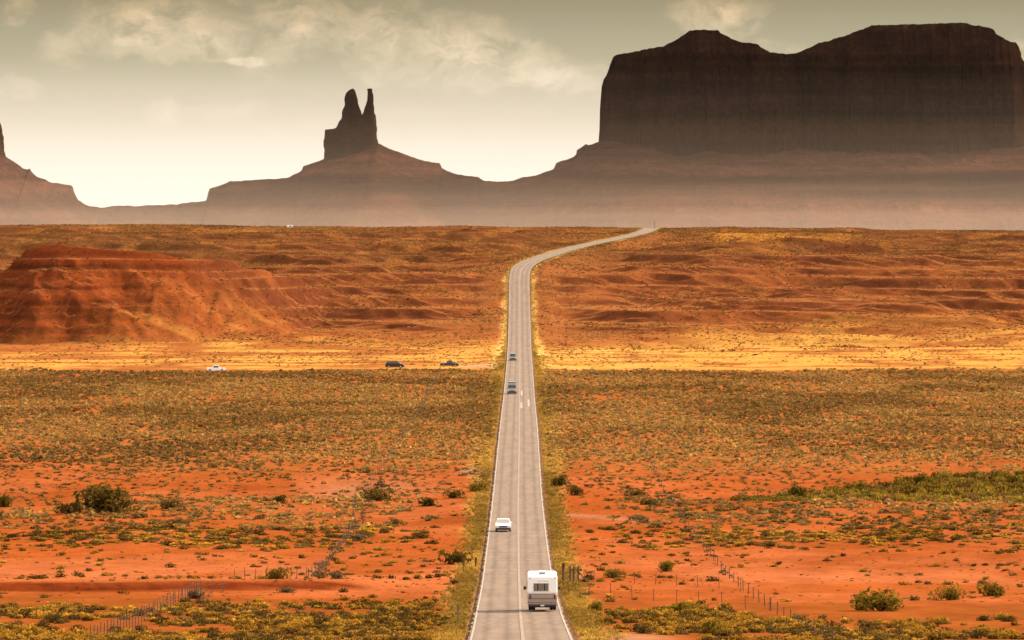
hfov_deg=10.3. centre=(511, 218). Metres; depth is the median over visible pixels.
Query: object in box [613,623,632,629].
rabbitbrush
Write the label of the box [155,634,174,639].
rabbitbrush
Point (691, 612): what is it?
greasewood
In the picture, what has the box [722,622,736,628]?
rabbitbrush
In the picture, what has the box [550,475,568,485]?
greasewood
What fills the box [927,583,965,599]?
green shrub
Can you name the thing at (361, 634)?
sagebrush
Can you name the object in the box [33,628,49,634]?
rabbitbrush
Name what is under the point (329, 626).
sagebrush
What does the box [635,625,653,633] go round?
sagebrush
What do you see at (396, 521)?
sagebrush
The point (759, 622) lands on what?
sagebrush
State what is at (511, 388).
camper van
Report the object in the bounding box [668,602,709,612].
green shrub
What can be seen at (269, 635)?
sagebrush
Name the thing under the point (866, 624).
sagebrush
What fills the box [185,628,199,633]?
rabbitbrush
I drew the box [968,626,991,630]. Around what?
rabbitbrush
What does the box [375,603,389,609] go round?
rabbitbrush
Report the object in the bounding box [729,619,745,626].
rabbitbrush
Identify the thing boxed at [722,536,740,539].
sagebrush
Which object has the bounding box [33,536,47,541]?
rabbitbrush
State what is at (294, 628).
sagebrush
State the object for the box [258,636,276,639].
sagebrush
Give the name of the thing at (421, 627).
rabbitbrush
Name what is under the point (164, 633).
sagebrush
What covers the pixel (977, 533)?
sagebrush
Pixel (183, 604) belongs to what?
rabbitbrush
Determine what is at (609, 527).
sagebrush
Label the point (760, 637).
rabbitbrush
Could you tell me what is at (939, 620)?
rabbitbrush
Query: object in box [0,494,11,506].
greasewood
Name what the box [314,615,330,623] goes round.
sagebrush
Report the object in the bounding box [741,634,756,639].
rabbitbrush
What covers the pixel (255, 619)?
rabbitbrush
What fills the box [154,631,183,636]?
rabbitbrush
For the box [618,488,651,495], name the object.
sagebrush
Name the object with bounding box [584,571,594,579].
greasewood
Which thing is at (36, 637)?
rabbitbrush
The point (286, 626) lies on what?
rabbitbrush
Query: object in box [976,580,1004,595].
green shrub
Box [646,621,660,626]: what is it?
rabbitbrush
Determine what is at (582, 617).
grass
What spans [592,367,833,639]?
wire fence
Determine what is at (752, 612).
rabbitbrush
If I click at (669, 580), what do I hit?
wire fence
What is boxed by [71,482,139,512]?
greasewood
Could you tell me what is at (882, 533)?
sagebrush
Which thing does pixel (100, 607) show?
rabbitbrush
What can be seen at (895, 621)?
rabbitbrush
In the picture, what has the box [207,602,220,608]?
rabbitbrush
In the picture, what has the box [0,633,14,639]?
rabbitbrush
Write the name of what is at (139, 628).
sagebrush
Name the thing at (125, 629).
rabbitbrush
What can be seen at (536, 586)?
rear window
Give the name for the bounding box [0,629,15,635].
rabbitbrush
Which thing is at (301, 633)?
sagebrush
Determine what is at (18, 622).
sagebrush
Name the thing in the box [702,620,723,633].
green shrub
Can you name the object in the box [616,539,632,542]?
sagebrush
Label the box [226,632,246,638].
sagebrush
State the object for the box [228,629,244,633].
rabbitbrush
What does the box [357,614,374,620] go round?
sagebrush
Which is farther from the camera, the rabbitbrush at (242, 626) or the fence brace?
the fence brace
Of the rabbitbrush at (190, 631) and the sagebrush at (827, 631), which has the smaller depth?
the sagebrush at (827, 631)
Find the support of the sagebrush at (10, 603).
on the ground at (96, 285)
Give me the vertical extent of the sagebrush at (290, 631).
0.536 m
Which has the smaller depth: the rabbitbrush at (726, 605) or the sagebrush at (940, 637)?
the sagebrush at (940, 637)
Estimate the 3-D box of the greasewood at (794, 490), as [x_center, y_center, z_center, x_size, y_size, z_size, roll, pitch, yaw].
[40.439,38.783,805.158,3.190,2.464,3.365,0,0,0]
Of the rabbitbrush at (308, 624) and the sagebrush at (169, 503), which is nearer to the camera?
the rabbitbrush at (308, 624)
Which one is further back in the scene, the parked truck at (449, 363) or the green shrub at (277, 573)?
the parked truck at (449, 363)
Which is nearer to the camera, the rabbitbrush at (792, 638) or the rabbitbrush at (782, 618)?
the rabbitbrush at (792, 638)
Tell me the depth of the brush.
2011.60 m
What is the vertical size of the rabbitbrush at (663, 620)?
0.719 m
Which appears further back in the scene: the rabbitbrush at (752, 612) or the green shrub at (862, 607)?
the green shrub at (862, 607)
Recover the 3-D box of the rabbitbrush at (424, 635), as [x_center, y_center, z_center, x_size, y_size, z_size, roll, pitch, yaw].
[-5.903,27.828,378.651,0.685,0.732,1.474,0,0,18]
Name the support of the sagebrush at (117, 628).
on the ground at (96, 285)
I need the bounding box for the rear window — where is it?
[533,583,548,590]
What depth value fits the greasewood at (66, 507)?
746.93 m
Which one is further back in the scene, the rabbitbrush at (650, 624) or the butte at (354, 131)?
the butte at (354, 131)
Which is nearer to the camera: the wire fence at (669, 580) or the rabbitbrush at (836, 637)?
the rabbitbrush at (836, 637)
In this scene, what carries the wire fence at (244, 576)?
on the ground at (96, 285)
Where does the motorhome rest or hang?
on the road
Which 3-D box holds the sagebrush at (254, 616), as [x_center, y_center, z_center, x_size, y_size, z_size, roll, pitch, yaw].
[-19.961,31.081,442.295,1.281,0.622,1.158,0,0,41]
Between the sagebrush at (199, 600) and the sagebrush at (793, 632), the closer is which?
the sagebrush at (793, 632)
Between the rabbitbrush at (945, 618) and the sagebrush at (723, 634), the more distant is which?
the rabbitbrush at (945, 618)
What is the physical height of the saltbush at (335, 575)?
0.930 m
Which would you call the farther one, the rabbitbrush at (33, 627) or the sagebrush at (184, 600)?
the sagebrush at (184, 600)
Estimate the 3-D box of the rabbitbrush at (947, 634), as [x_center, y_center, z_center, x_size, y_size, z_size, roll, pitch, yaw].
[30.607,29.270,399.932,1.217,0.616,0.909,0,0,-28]
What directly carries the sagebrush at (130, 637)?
on the ground at (96, 285)
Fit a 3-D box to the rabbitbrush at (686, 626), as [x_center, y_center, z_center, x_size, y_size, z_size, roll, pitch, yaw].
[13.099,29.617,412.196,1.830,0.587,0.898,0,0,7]
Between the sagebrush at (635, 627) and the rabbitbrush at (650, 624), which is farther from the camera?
the rabbitbrush at (650, 624)
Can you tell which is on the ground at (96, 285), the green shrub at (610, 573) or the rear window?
the green shrub at (610, 573)
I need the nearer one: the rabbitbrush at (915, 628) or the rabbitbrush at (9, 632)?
the rabbitbrush at (9, 632)
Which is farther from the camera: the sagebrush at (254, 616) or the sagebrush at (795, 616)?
the sagebrush at (254, 616)
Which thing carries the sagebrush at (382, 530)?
on the ground at (96, 285)
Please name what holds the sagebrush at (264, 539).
on the ground at (96, 285)
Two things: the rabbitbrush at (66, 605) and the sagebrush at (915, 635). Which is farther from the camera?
the rabbitbrush at (66, 605)
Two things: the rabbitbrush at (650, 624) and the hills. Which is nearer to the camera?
the rabbitbrush at (650, 624)
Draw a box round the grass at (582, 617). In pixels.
[413,228,660,639]
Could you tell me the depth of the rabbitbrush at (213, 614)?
452.24 m
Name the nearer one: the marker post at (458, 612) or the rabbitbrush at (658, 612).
the marker post at (458, 612)
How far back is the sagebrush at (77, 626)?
419.30 m
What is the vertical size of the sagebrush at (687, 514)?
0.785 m
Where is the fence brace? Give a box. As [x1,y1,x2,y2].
[569,566,587,581]
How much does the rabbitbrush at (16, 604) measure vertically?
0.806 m
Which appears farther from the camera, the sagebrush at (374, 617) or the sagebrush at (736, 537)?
the sagebrush at (736, 537)
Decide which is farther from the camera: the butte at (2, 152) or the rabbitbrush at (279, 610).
the butte at (2, 152)
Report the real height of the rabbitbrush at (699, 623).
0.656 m
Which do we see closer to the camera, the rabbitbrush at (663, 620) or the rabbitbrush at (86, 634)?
the rabbitbrush at (86, 634)
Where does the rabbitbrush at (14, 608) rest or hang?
on the ground at (96, 285)
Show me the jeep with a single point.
(512, 356)
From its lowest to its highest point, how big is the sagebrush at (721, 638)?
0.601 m
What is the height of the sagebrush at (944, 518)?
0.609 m
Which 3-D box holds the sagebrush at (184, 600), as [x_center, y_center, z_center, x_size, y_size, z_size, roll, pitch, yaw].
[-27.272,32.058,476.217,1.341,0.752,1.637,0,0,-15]
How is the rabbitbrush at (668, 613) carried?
on the ground at (96, 285)
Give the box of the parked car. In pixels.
[385,361,404,367]
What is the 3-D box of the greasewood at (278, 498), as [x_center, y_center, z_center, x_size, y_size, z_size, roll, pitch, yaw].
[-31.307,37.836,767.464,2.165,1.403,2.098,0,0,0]
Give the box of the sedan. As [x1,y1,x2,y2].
[494,518,511,530]
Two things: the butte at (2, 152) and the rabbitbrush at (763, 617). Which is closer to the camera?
the rabbitbrush at (763, 617)
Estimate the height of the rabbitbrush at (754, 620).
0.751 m
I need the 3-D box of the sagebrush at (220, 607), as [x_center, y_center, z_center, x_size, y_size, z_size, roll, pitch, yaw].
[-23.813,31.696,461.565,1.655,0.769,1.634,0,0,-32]
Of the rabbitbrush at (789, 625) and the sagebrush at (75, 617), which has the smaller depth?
the rabbitbrush at (789, 625)
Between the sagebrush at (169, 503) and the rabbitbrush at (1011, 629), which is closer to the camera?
the rabbitbrush at (1011, 629)
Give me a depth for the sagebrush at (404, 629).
394.82 m
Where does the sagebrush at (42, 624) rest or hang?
on the ground at (96, 285)
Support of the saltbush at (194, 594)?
on the ground at (96, 285)
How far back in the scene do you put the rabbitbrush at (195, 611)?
455.10 m
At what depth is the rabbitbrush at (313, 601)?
479.57 m
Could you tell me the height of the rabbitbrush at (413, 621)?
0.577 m
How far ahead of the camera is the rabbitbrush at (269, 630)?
406.13 m
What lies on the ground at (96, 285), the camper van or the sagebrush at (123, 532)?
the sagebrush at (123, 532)
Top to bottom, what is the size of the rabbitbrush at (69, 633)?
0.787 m
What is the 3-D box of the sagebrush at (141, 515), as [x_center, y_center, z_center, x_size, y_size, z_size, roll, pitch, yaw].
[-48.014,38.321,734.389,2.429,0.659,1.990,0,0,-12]
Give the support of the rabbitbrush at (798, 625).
on the ground at (96, 285)
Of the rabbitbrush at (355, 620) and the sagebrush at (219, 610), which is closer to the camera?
the rabbitbrush at (355, 620)
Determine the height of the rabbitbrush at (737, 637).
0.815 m
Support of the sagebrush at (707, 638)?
on the ground at (96, 285)
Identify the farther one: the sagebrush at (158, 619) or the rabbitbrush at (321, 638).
the sagebrush at (158, 619)
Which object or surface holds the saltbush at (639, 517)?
on the ground at (96, 285)
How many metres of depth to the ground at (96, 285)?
1573.54 m
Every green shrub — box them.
[265,567,292,578]
[467,480,489,491]
[587,600,602,610]
[603,568,625,578]
[657,560,672,571]
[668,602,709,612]
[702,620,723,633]
[849,594,875,610]
[853,586,903,610]
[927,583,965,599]
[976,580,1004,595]
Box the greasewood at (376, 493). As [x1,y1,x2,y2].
[359,488,403,500]
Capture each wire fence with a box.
[90,581,200,638]
[201,567,306,592]
[308,365,440,577]
[568,581,769,610]
[576,569,740,588]
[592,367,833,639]
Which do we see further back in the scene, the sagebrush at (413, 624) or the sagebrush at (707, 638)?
the sagebrush at (413, 624)
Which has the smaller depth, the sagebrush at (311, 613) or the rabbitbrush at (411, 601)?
the sagebrush at (311, 613)
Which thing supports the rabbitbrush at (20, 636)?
on the ground at (96, 285)
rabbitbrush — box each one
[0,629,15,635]
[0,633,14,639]
[3,602,19,607]
[4,624,22,629]
[5,606,19,610]
[8,635,26,639]
[18,626,38,633]
[19,631,35,636]
[28,635,42,639]
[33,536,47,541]
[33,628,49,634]
[55,604,71,608]
[63,631,77,637]
[75,632,92,639]
[80,613,88,620]
[91,604,106,609]
[94,636,109,639]
[112,628,132,634]
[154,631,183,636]
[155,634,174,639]
[173,602,191,608]
[182,633,200,637]
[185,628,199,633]
[191,609,207,615]
[195,626,210,632]
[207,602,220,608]
[207,611,223,616]
[221,618,247,624]
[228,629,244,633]
[230,603,245,608]
[234,623,257,629]
[245,617,258,624]
[247,620,263,624]
[261,628,283,633]
[270,609,288,613]
[277,623,298,632]
[297,628,317,633]
[300,621,314,627]
[302,600,318,604]
[315,635,335,639]
[344,618,360,623]
[349,612,367,618]
[368,634,385,639]
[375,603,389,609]
[384,599,399,604]
[405,599,422,604]
[408,620,425,623]
[416,624,428,631]
[418,632,428,639]
[420,599,435,606]
[598,615,612,622]
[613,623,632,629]
[641,616,670,624]
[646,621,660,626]
[653,610,663,615]
[656,626,674,634]
[663,611,677,615]
[666,616,682,621]
[666,620,679,629]
[682,624,701,628]
[690,621,702,625]
[699,633,715,638]
[701,628,717,634]
[711,608,726,616]
[717,602,732,608]
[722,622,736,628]
[728,634,748,639]
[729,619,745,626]
[739,610,758,616]
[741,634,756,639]
[751,618,769,623]
[755,635,775,639]
[760,616,774,622]
[777,616,790,620]
[778,623,794,628]
[784,635,801,639]
[794,622,815,628]
[804,636,822,639]
[811,621,826,627]
[833,634,846,639]
[890,618,907,627]
[900,623,923,628]
[904,626,926,630]
[917,629,925,635]
[923,630,937,639]
[926,616,943,624]
[935,616,950,623]
[940,631,954,638]
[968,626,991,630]
[980,626,998,633]
[993,612,1008,619]
[993,628,1017,634]
[998,631,1017,635]
[1008,521,1023,525]
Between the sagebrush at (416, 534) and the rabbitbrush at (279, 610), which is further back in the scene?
the sagebrush at (416, 534)
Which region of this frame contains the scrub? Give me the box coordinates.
[0,366,1023,529]
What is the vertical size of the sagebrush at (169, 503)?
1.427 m
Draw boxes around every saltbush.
[186,589,212,598]
[276,586,296,592]
[325,570,345,578]
[347,533,370,539]
[628,514,648,520]
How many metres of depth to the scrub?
1043.03 m
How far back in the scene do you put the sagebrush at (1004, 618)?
443.06 m
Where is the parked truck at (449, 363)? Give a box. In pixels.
[440,361,458,366]
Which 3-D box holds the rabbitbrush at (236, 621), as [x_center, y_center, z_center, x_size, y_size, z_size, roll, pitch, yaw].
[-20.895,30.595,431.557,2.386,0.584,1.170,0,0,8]
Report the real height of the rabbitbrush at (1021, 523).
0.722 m
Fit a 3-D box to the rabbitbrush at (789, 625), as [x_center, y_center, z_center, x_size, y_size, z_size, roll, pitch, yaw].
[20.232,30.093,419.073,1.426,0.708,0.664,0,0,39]
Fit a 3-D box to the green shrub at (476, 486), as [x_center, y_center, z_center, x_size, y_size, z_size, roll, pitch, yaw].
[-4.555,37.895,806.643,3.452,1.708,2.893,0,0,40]
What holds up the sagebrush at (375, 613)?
on the ground at (96, 285)
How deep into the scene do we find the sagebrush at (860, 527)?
696.38 m
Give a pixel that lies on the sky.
(117, 102)
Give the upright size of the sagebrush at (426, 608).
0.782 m
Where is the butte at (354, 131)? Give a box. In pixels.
[323,88,377,160]
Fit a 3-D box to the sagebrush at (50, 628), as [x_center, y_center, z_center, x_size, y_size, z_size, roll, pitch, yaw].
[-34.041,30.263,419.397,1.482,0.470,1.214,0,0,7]
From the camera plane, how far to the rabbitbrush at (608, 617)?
429.95 m
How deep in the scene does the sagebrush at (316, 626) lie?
411.81 m
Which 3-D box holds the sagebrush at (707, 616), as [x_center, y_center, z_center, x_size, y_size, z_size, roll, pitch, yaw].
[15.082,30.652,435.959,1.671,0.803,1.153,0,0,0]
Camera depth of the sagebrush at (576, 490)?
794.47 m
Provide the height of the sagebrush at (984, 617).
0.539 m
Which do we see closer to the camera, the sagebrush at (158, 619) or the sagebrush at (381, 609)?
the sagebrush at (158, 619)
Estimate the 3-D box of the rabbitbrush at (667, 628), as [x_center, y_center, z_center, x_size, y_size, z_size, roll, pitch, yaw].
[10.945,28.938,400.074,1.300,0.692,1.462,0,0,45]
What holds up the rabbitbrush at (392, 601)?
on the ground at (96, 285)
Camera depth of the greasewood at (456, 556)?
593.39 m
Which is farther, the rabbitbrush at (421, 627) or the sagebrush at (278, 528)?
the sagebrush at (278, 528)
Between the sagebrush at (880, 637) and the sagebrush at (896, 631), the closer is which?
the sagebrush at (880, 637)
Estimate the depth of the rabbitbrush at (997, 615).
448.82 m
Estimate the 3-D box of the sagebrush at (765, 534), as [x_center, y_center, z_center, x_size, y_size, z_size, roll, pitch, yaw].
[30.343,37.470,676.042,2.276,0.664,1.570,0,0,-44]
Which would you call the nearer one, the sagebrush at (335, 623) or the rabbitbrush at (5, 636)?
the rabbitbrush at (5, 636)
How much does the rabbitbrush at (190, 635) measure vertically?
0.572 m
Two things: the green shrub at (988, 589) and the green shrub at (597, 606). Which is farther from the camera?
the green shrub at (988, 589)
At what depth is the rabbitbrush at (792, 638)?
378.06 m
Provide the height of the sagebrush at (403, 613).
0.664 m
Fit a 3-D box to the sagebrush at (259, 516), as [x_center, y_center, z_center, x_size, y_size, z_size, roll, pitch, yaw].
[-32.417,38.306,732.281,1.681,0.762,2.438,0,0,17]
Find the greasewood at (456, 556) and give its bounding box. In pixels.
[437,549,473,563]
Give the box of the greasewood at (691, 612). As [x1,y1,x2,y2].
[680,609,703,617]
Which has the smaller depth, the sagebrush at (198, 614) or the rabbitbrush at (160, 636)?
the rabbitbrush at (160, 636)
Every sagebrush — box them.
[0,602,12,607]
[1,532,19,536]
[3,620,22,624]
[4,625,17,630]
[22,609,36,615]
[36,621,49,628]
[44,613,62,622]
[46,626,59,631]
[68,614,81,619]
[69,624,87,630]
[108,626,127,631]
[118,531,133,535]
[118,634,139,639]
[131,513,147,517]
[132,624,154,633]
[147,613,163,617]
[152,629,179,637]
[155,616,171,624]
[157,499,180,508]
[160,539,174,544]
[178,598,194,605]
[190,611,206,620]
[195,598,205,603]
[207,631,223,638]
[210,607,229,613]
[213,546,229,548]
[214,604,227,612]
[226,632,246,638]
[245,635,258,639]
[250,615,263,618]
[250,628,260,632]
[254,611,268,615]
[255,514,266,518]
[257,538,269,542]
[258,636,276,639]
[260,633,277,638]
[268,526,284,529]
[272,620,284,626]
[273,629,286,636]
[278,633,294,639]
[285,628,296,633]
[291,626,308,632]
[296,631,312,635]
[309,610,324,615]
[311,625,323,629]
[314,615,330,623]
[319,621,338,626]
[319,624,335,631]
[336,608,349,614]
[342,634,353,638]
[354,632,366,636]
[356,629,369,632]
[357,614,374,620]
[367,615,383,621]
[367,623,387,626]
[368,611,382,616]
[372,628,388,633]
[377,605,386,611]
[378,528,393,532]
[386,635,401,639]
[391,519,407,523]
[391,626,411,631]
[398,611,410,617]
[402,623,417,627]
[411,532,423,536]
[411,614,428,622]
[419,605,434,612]
[566,485,583,495]
[599,526,615,529]
[604,610,620,618]
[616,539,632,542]
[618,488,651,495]
[629,622,649,631]
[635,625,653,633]
[640,497,655,504]
[679,511,696,516]
[696,636,712,639]
[699,613,716,619]
[713,630,734,636]
[713,631,731,636]
[713,635,730,639]
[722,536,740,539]
[722,629,742,635]
[754,620,770,624]
[760,531,771,536]
[761,541,779,546]
[764,634,782,639]
[787,629,807,636]
[792,613,808,621]
[822,628,834,633]
[824,624,844,630]
[833,631,849,637]
[850,525,866,528]
[854,619,880,629]
[861,533,874,536]
[870,530,887,535]
[871,626,884,631]
[873,633,889,639]
[888,628,905,634]
[905,633,927,639]
[936,633,944,639]
[939,515,952,519]
[954,534,966,538]
[968,531,983,534]
[976,615,992,620]
[982,508,991,512]
[999,615,1016,621]
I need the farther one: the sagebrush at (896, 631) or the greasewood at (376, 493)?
the greasewood at (376, 493)
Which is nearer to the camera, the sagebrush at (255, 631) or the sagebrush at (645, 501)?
the sagebrush at (255, 631)
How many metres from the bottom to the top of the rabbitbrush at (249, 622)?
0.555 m
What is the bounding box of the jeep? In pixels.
[509,353,516,360]
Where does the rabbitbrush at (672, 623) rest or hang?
on the ground at (96, 285)
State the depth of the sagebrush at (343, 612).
452.66 m
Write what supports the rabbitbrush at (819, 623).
on the ground at (96, 285)
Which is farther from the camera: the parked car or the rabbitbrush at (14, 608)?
the parked car
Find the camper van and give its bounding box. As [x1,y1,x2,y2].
[507,381,516,393]
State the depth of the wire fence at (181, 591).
438.32 m
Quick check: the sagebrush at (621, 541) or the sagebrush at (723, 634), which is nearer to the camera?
the sagebrush at (723, 634)
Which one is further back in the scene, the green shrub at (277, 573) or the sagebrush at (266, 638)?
the green shrub at (277, 573)
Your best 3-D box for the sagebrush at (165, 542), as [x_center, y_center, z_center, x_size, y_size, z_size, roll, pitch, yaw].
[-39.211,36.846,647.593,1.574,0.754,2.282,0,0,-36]
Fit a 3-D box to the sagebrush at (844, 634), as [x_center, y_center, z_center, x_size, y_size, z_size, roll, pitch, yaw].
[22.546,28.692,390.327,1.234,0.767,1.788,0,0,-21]
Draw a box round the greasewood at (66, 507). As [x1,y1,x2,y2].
[53,502,83,513]
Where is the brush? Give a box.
[0,224,1023,368]
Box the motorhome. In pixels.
[524,570,560,609]
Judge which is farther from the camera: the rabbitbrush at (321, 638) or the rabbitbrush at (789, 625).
the rabbitbrush at (789, 625)
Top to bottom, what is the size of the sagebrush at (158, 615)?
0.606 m
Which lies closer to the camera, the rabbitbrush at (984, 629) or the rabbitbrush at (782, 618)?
the rabbitbrush at (984, 629)
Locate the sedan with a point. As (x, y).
(502, 523)
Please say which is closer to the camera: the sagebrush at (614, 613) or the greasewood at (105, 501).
the sagebrush at (614, 613)
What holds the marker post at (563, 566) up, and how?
on the ground at (96, 285)
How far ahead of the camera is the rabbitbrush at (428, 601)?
472.21 m
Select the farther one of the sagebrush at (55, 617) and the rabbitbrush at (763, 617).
the sagebrush at (55, 617)
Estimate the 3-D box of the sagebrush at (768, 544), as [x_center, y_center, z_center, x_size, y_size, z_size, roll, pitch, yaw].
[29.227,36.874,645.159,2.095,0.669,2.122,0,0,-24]
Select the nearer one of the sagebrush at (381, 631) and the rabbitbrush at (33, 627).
the sagebrush at (381, 631)
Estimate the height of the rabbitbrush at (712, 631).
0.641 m
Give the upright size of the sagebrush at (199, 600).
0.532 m
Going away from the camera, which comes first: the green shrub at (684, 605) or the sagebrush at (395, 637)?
the sagebrush at (395, 637)
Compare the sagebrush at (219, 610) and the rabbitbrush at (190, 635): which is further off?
the sagebrush at (219, 610)
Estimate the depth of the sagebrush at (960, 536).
669.44 m
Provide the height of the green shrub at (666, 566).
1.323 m
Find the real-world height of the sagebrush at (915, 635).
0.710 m
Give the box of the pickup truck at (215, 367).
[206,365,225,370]
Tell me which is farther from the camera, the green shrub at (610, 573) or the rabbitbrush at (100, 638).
the green shrub at (610, 573)
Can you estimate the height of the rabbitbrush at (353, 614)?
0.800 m
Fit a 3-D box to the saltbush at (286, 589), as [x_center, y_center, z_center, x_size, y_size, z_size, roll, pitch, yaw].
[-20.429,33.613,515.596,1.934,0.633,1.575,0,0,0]
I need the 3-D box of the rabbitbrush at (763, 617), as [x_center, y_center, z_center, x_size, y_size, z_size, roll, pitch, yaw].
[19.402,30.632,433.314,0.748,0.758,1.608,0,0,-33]
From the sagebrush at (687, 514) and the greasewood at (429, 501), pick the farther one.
the greasewood at (429, 501)
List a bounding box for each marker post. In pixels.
[457,604,458,621]
[562,563,564,582]
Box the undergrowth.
[0,524,1023,639]
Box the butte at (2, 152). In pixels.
[0,123,5,155]
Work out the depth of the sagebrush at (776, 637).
382.42 m
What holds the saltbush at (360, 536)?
on the ground at (96, 285)
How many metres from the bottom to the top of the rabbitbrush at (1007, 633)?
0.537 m
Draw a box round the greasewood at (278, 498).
[272,495,287,503]
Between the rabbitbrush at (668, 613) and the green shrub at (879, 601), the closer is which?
the rabbitbrush at (668, 613)
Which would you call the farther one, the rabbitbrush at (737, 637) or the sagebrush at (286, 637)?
the sagebrush at (286, 637)
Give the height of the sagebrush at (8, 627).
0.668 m
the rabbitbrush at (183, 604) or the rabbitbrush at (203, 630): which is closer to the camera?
the rabbitbrush at (203, 630)
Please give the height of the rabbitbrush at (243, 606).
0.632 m
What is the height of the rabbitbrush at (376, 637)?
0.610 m
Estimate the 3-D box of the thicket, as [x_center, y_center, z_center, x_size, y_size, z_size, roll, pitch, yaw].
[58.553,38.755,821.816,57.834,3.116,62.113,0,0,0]
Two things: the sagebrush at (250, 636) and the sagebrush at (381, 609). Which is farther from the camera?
the sagebrush at (381, 609)
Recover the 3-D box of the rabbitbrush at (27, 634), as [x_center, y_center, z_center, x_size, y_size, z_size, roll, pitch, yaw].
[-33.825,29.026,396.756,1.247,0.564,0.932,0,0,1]
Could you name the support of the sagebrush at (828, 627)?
on the ground at (96, 285)
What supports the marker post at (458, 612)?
on the ground at (96, 285)
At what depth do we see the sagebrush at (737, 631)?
402.99 m
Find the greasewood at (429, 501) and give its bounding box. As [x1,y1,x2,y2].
[416,497,438,505]
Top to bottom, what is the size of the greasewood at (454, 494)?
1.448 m
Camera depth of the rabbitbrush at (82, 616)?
441.56 m
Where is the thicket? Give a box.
[729,469,1023,502]
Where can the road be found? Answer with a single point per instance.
(516, 553)
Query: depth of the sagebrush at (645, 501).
768.90 m
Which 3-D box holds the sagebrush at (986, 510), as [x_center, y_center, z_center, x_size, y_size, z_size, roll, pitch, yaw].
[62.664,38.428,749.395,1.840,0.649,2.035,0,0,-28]
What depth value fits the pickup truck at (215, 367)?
1472.12 m
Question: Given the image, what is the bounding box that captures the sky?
[0,0,1023,207]
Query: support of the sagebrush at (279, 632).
on the ground at (96, 285)
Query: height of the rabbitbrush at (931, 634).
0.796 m
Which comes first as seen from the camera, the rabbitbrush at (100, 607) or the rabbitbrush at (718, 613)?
the rabbitbrush at (718, 613)
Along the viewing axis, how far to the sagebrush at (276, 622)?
424.11 m
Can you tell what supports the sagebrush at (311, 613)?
on the ground at (96, 285)
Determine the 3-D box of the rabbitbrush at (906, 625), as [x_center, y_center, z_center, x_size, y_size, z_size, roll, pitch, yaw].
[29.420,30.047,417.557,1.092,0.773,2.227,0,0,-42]
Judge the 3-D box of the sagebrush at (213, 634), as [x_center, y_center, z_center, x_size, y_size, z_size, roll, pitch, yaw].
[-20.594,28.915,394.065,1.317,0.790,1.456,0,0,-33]
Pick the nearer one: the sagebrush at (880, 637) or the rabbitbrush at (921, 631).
the sagebrush at (880, 637)
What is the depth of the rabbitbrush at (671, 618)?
427.33 m
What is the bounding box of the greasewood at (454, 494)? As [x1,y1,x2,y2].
[442,489,464,497]
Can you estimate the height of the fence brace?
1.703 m
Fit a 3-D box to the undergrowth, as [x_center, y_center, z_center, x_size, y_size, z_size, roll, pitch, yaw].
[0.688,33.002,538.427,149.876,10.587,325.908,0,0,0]
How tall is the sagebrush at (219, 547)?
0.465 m
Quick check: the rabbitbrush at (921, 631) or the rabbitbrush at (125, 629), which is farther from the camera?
the rabbitbrush at (125, 629)
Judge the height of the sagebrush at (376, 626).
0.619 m
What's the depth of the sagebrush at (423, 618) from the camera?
423.55 m
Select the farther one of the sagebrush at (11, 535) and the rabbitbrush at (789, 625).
the sagebrush at (11, 535)
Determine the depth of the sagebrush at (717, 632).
401.63 m
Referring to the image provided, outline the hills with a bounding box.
[0,141,1023,230]
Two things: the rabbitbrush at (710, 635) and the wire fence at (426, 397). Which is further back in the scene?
the wire fence at (426, 397)
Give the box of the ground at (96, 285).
[0,225,1023,639]
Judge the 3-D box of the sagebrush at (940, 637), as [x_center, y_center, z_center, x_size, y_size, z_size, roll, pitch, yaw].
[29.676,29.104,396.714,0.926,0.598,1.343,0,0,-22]
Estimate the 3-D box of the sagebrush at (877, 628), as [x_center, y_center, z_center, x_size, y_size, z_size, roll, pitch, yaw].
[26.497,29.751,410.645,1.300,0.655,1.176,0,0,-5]
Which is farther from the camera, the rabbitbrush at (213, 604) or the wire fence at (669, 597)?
the wire fence at (669, 597)
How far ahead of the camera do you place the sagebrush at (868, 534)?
671.94 m
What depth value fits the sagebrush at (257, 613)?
450.53 m
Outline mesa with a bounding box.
[599,22,1023,156]
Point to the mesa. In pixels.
(929, 89)
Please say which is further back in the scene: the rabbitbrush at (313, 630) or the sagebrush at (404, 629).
the rabbitbrush at (313, 630)
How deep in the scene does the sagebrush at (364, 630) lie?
396.08 m
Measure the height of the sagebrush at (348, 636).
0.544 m
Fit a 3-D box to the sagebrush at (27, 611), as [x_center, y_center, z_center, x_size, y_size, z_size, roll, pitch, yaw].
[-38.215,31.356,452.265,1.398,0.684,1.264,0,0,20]
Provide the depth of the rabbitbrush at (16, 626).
414.85 m
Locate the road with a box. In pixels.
[468,228,658,639]
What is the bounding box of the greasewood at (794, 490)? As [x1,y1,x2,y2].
[787,485,807,498]
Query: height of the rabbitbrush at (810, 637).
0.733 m

